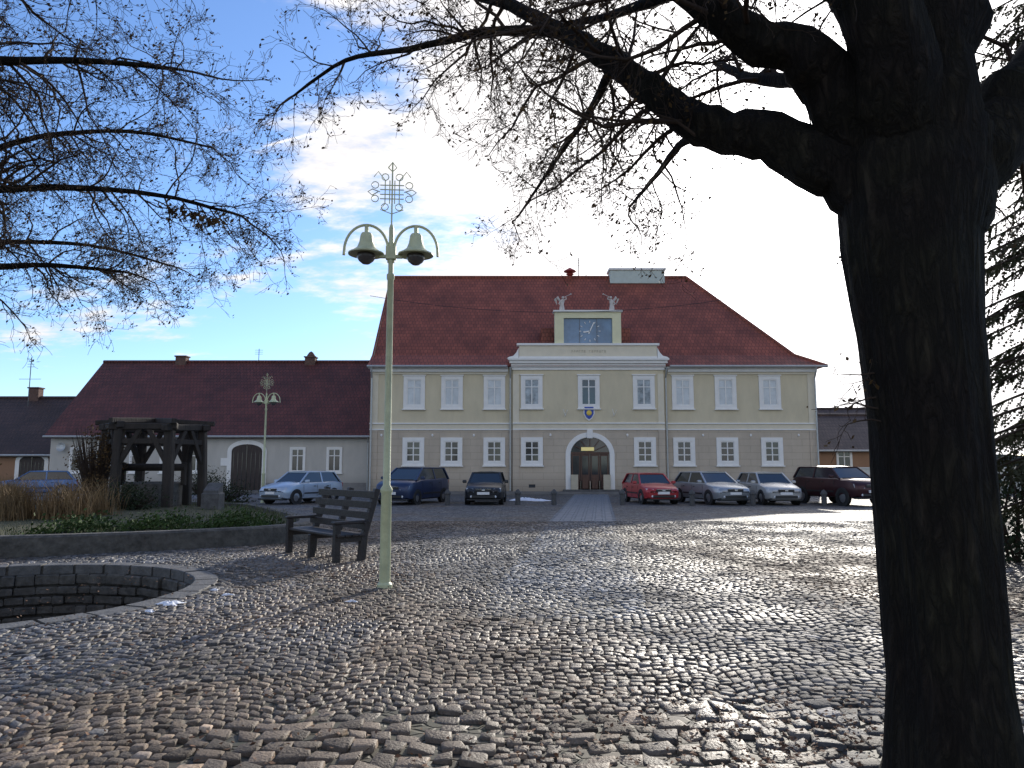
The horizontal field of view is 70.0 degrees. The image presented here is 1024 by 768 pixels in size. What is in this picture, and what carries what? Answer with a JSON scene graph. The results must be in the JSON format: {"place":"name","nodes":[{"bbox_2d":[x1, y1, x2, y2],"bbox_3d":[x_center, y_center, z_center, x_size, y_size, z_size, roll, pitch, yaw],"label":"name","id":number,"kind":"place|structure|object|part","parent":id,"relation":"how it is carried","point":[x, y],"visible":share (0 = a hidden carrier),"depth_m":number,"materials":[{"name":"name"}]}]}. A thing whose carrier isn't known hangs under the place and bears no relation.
{"place":"outdoors","nodes":[
{"label":"outdoors","id":0,"kind":"place"},
{"bbox_2d":[0,457,49,480],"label":"walls","id":1,"kind":"structure","parent":0,"point":[7,467],"depth_m":49.68,"materials":[{"name":"orange paint"}]},
{"bbox_2d":[0,454,49,455],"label":"gutter","id":2,"kind":"object","parent":1,"relation":"attached to","point":[24,454],"depth_m":49.26,"materials":[{"name":"metal"}]},
{"bbox_2d":[14,457,48,478],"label":"windows and gates","id":3,"kind":"structure","parent":1,"relation":"attached to","point":[24,465],"depth_m":49.62,"materials":[{"name":"brown wood"}]},
{"bbox_2d":[0,396,75,456],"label":"roof","id":4,"kind":"structure","parent":1,"relation":"on","point":[24,428],"depth_m":52.66,"materials":[{"name":"tile"}]},
{"bbox_2d":[27,357,31,405],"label":"tv antenna","id":5,"kind":"object","parent":4,"relation":"attached to","point":[29,381],"visible":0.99,"depth_m":53.34,"materials":[{"name":"grey metal"}]},
{"bbox_2d":[27,387,44,400],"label":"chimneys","id":6,"kind":"object","parent":4,"relation":"on","point":[35,393],"visible":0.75,"depth_m":54.98,"materials":[{"name":"brick"}]},
{"bbox_2d":[36,495,359,497],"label":"road","id":7,"kind":"structure","parent":0,"point":[254,496],"depth_m":40.20,"materials":[{"name":"grey asphalt"}]},
{"bbox_2d":[0,471,77,495],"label":"parked car","id":8,"kind":"object","parent":7,"relation":"on","point":[49,475],"visible":0.26,"depth_m":40.50,"materials":[{"name":"paint"}]},
{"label":"windows","id":9,"kind":"part","parent":8,"relation":"part of","materials":[{"name":"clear glass"}]},
{"bbox_2d":[49,438,368,482],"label":"walls","id":10,"kind":"structure","parent":0,"point":[354,460],"depth_m":47.77,"materials":[{"name":"grey paint"}]},
{"bbox_2d":[56,442,64,450],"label":"satellite dish","id":11,"kind":"object","parent":10,"relation":"attached to","point":[60,446],"visible":1,"depth_m":47.51,"materials":[{"name":"metal"}]},
{"bbox_2d":[42,435,369,489],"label":"gutter","id":12,"kind":"object","parent":10,"relation":"attached to","point":[249,436],"visible":0.76,"depth_m":47.44,"materials":[{"name":"metal"}]},
{"bbox_2d":[45,360,370,434],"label":"roof","id":13,"kind":"structure","parent":10,"relation":"on","point":[325,397],"depth_m":51.04,"materials":[{"name":"red tile"}]},
{"bbox_2d":[174,351,317,364],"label":"chimneys","id":14,"kind":"object","parent":13,"relation":"on","point":[311,358],"visible":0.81,"depth_m":54.25,"materials":[{"name":"brick"}]},
{"bbox_2d":[68,440,365,489],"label":"windows and gates","id":15,"kind":"structure","parent":10,"relation":"attached to","point":[245,461],"depth_m":47.67,"materials":[{"name":"white wood"}]},
{"bbox_2d":[220,458,226,465],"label":"notice plate","id":16,"kind":"object","parent":10,"relation":"attached to","point":[223,461],"visible":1,"depth_m":47.66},
{"bbox_2d":[78,490,618,493],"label":"pavement","id":17,"kind":"structure","parent":0,"point":[507,492],"depth_m":43.45,"materials":[{"name":"grey stone"}]},
{"bbox_2d":[0,521,1023,767],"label":"cobblestone paving","id":18,"kind":"structure","parent":0,"point":[426,551],"depth_m":6.35,"materials":[{"name":"stone"}]},
{"bbox_2d":[285,486,379,562],"bbox_3d":[-3.290,2.504,13.268,0.880,1.237,2.187,5,-8,-40],"label":"park bench","id":19,"kind":"object","parent":18,"relation":"on","point":[315,532],"visible":0.97,"depth_m":13.01,"materials":[{"name":"brown wood"}]},
{"bbox_2d":[342,162,438,588],"bbox_3d":[-1.700,-0.223,10.090,1.350,5.926,0.500,0,-7,-4],"label":"street lamp","id":20,"kind":"object","parent":18,"relation":"on","point":[366,251],"visible":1,"depth_m":10.14,"materials":[{"name":"metal"}]},
{"bbox_2d":[223,0,1023,767],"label":"bare tree","id":21,"kind":"object","parent":18,"relation":"on","point":[901,154],"visible":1,"depth_m":3.51,"materials":[{"name":"brown plant"}]},
{"bbox_2d":[0,493,1023,767],"bbox_3d":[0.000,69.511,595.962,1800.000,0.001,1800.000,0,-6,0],"label":"ground","id":22,"kind":"structure","parent":0,"point":[546,509],"depth_m":7.08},
{"bbox_2d":[0,562,217,629],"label":"stone pit","id":23,"kind":"object","parent":22,"relation":"in","point":[31,583],"visible":0.27,"depth_m":11.73,"materials":[{"name":"grey stone"}]},
{"bbox_2d":[0,473,311,557],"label":"flower bed","id":24,"kind":"object","parent":22,"relation":"on","point":[70,523],"visible":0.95,"depth_m":15.06,"materials":[{"name":"green plant"}]},
{"bbox_2d":[57,420,142,498],"bbox_3d":[-12.442,2.442,21.975,2.094,2.654,2.186,0,-6,0],"label":"vine shrub","id":25,"kind":"object","parent":24,"relation":"on","point":[97,468],"visible":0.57,"depth_m":21.65,"materials":[{"name":"brown plant"}]},
{"bbox_2d":[82,472,175,510],"bbox_3d":[-10.521,3.024,20.439,2.597,1.154,2.438,0,-6,0],"label":"evergreen shrub","id":26,"kind":"object","parent":24,"relation":"on","point":[132,503],"visible":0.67,"depth_m":20.16,"materials":[{"name":"green plant"}]},
{"bbox_2d":[95,418,214,507],"bbox_3d":[-11.200,2.461,22.868,3.425,2.801,3.345,0,-6,0],"label":"wooden well shelter","id":27,"kind":"object","parent":24,"relation":"on","point":[192,436],"visible":0.87,"depth_m":22.35,"materials":[{"name":"brown wood"}]},
{"bbox_2d":[201,483,224,509],"bbox_3d":[-8.900,3.365,21.759,0.520,0.840,0.440,0,-6,0],"label":"stone pedestal","id":28,"kind":"object","parent":24,"relation":"on","point":[212,495],"visible":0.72,"depth_m":21.57,"materials":[{"name":"grey stone"}]},
{"bbox_2d":[0,0,337,368],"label":"bare tree","id":29,"kind":"object","parent":22,"relation":"on","point":[47,136],"visible":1,"depth_m":6.62,"materials":[{"name":"brown plant"}]},
{"bbox_2d":[175,464,229,494],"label":"evergreen shrub","id":30,"kind":"object","parent":22,"relation":"on","point":[194,490],"visible":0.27,"depth_m":43.48,"materials":[{"name":"green plant"}]},
{"bbox_2d":[192,470,258,502],"bbox_3d":[-13.113,4.659,33.714,3.121,1.617,3.068,0,-6,0],"label":"evergreen shrub","id":31,"kind":"object","parent":22,"relation":"on","point":[232,495],"visible":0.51,"depth_m":33.58,"materials":[{"name":"green plant"}]},
{"bbox_2d":[252,373,280,502],"bbox_3d":[-11.300,2.438,33.439,1.350,5.926,0.500,-1,-7,5],"label":"street lamp","id":32,"kind":"object","parent":22,"relation":"on","point":[272,401],"visible":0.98,"depth_m":33.52,"materials":[{"name":"metal"}]},
{"bbox_2d":[258,471,342,504],"bbox_3d":[-9.561,4.698,33.260,2.030,1.483,3.950,-3,-7,27],"label":"parked car","id":33,"kind":"object","parent":22,"relation":"on","point":[294,487],"visible":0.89,"depth_m":32.51,"materials":[{"name":"paint"}]},
{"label":"windows","id":34,"kind":"part","parent":33,"relation":"part of","materials":[{"name":"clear glass"}]},
{"bbox_2d":[145,497,550,611],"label":"snow","id":35,"kind":"structure","parent":22,"relation":"on","point":[171,603],"depth_m":8.65,"materials":[{"name":"white snow"}]},
{"bbox_2d":[376,467,448,504],"bbox_3d":[-4.459,4.585,33.070,2.160,1.663,4.250,-2,-7,20],"label":"parked car","id":36,"kind":"object","parent":22,"relation":"on","point":[414,485],"visible":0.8,"depth_m":32.25,"materials":[{"name":"paint"}]},
{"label":"windows","id":37,"kind":"part","parent":36,"relation":"part of","materials":[{"name":"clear glass"}]},
{"bbox_2d":[444,489,450,504],"bbox_3d":[-2.750,4.823,31.154,0.280,0.670,0.273,0,-6,0],"label":"stone bollard","id":38,"kind":"object","parent":22,"relation":"on","point":[447,492],"visible":0.99,"depth_m":31.06,"materials":[{"name":"grey stone"}]},
{"bbox_2d":[462,471,507,504],"bbox_3d":[-1.151,4.673,32.958,2.030,1.463,3.950,0,-7,2],"label":"parked car","id":39,"kind":"object","parent":22,"relation":"on","point":[485,485],"visible":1,"depth_m":31.49,"materials":[{"name":"paint"}]},
{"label":"windows","id":40,"kind":"part","parent":39,"relation":"part of","materials":[{"name":"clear glass"}]},
{"bbox_2d":[0,501,1023,767],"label":"fallen leaves","id":41,"kind":"object","parent":22,"relation":"on","point":[786,703],"visible":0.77,"depth_m":4.86,"materials":[{"name":"brown plant"}]},
{"bbox_2d":[515,489,520,504],"bbox_3d":[0.250,4.845,31.353,0.280,0.670,0.273,0,-6,0],"label":"stone bollard","id":42,"kind":"object","parent":22,"relation":"on","point":[517,496],"visible":0.99,"depth_m":31.26,"materials":[{"name":"grey stone"}]},
{"bbox_2d":[551,489,556,504],"bbox_3d":[1.800,4.845,31.353,0.280,0.670,0.273,0,-6,0],"label":"stone bollard","id":43,"kind":"object","parent":22,"relation":"on","point":[553,496],"visible":0.99,"depth_m":31.26,"materials":[{"name":"grey stone"}]},
{"bbox_2d":[367,258,827,491],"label":"town hall","id":44,"kind":"structure","parent":22,"relation":"on","point":[558,385],"depth_m":46.12,"materials":[{"name":"beige paint"}]},
{"bbox_2d":[373,288,786,311],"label":"overhead cable","id":45,"kind":"object","parent":44,"relation":"attached to","point":[591,311],"visible":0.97,"depth_m":46.25,"materials":[{"name":"black plastic"}]},
{"bbox_2d":[401,374,784,487],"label":"windows","id":46,"kind":"structure","parent":44,"relation":"in","point":[727,449],"depth_m":45.86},
{"bbox_2d":[619,489,625,504],"bbox_3d":[4.700,4.823,31.154,0.280,0.670,0.273,0,-6,0],"label":"stone bollard","id":47,"kind":"object","parent":22,"relation":"on","point":[622,493],"visible":0.98,"depth_m":31.06,"materials":[{"name":"grey stone"}]},
{"bbox_2d":[622,472,678,503],"bbox_3d":[6.253,4.737,33.253,1.980,1.403,3.850,1,-7,-8],"label":"parked car","id":48,"kind":"object","parent":22,"relation":"on","point":[643,487],"visible":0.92,"depth_m":32.35,"materials":[{"name":"paint"}]},
{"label":"windows","id":49,"kind":"part","parent":48,"relation":"part of","materials":[{"name":"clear glass"}]},
{"bbox_2d":[689,490,694,505],"bbox_3d":[7.550,4.766,30.657,0.280,0.670,0.273,0,-6,0],"label":"stone bollard","id":50,"kind":"object","parent":22,"relation":"on","point":[692,497],"visible":1,"depth_m":30.56,"materials":[{"name":"grey stone"}]},
{"bbox_2d":[673,471,749,504],"bbox_3d":[8.906,4.657,32.860,2.080,1.473,4.250,2,-7,-15],"label":"parked car","id":51,"kind":"object","parent":22,"relation":"on","point":[710,487],"visible":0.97,"depth_m":31.98,"materials":[{"name":"paint"}]},
{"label":"windows","id":52,"kind":"part","parent":51,"relation":"part of","materials":[{"name":"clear glass"}]},
{"bbox_2d":[749,490,755,505],"bbox_3d":[10.100,4.766,30.657,0.280,0.670,0.273,0,-6,0],"label":"stone bollard","id":53,"kind":"object","parent":22,"relation":"on","point":[752,493],"visible":1,"depth_m":30.57,"materials":[{"name":"grey stone"}]},
{"bbox_2d":[737,472,802,504],"bbox_3d":[11.402,4.649,32.659,2.000,1.443,3.950,0,-7,-4],"label":"parked car","id":54,"kind":"object","parent":22,"relation":"on","point":[766,487],"visible":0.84,"depth_m":31.50,"materials":[{"name":"paint"}]},
{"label":"windows","id":55,"kind":"part","parent":54,"relation":"part of","materials":[{"name":"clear glass"}]},
{"bbox_2d":[820,490,826,505],"bbox_3d":[13.000,4.744,30.459,0.280,0.670,0.273,0,-6,0],"label":"stone bollard","id":56,"kind":"object","parent":22,"relation":"on","point":[823,493],"visible":0.97,"depth_m":30.37,"materials":[{"name":"grey stone"}]},
{"bbox_2d":[793,466,871,505],"bbox_3d":[14.256,4.434,31.879,2.180,1.712,4.350,2,-7,-14],"label":"parked car","id":57,"kind":"object","parent":22,"relation":"on","point":[842,485],"visible":0.69,"depth_m":31.24,"materials":[{"name":"paint"}]},
{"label":"windows","id":58,"kind":"part","parent":57,"relation":"part of","materials":[{"name":"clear glass"}]},
{"bbox_2d":[859,467,1020,492],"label":"wall","id":59,"kind":"structure","parent":22,"relation":"on","point":[866,470],"depth_m":43.67,"materials":[{"name":"paint"}]},
{"bbox_2d":[977,0,1023,522],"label":"spruce tree","id":60,"kind":"object","parent":22,"relation":"on","point":[1000,379],"visible":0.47,"depth_m":9.51,"materials":[{"name":"green plant"}]},
{"bbox_2d":[996,454,1019,466],"bbox_3d":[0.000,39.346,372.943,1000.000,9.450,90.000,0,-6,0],"label":"distant woodland","id":61,"kind":"object","parent":22,"relation":"on","point":[997,455],"depth_m":336.46,"materials":[{"name":"plant"}]},
{"bbox_2d":[998,456,1023,565],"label":"hedge","id":62,"kind":"object","parent":22,"relation":"on","point":[1013,541],"visible":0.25,"depth_m":12.15,"materials":[{"name":"green plant"}]},
{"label":"walls","id":63,"kind":"object","parent":22,"relation":"on","visible":0},
{"bbox_2d":[817,408,865,412],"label":"roof","id":64,"kind":"structure","parent":63,"relation":"on","point":[844,410],"depth_m":70.38,"materials":[{"name":"grey tile"}]},
{"bbox_2d":[0,0,1023,455],"label":"sky","id":65,"kind":"structure","parent":0,"point":[772,235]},
{"bbox_2d":[549,494,615,521],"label":"path","id":66,"kind":"structure","parent":0,"point":[590,507],"depth_m":27.68,"materials":[{"name":"stone"}]},
{"bbox_2d":[819,452,869,466],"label":"walls","id":67,"kind":"structure","parent":0,"point":[860,459],"depth_m":51.73,"materials":[{"name":"orange paint"}]},
{"bbox_2d":[817,413,868,449],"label":"roof","id":68,"kind":"structure","parent":67,"relation":"on","point":[828,427],"depth_m":54.08,"materials":[{"name":"grey tile"}]},
{"bbox_2d":[836,452,852,466],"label":"windows and gates","id":69,"kind":"structure","parent":67,"relation":"attached to","point":[843,458],"depth_m":51.70,"materials":[{"name":"white wood"}]},
{"bbox_2d":[819,450,997,451],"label":"gutter","id":70,"kind":"object","parent":67,"relation":"attached to","point":[845,450],"visible":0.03,"depth_m":51.29,"materials":[{"name":"metal"}]}
]}

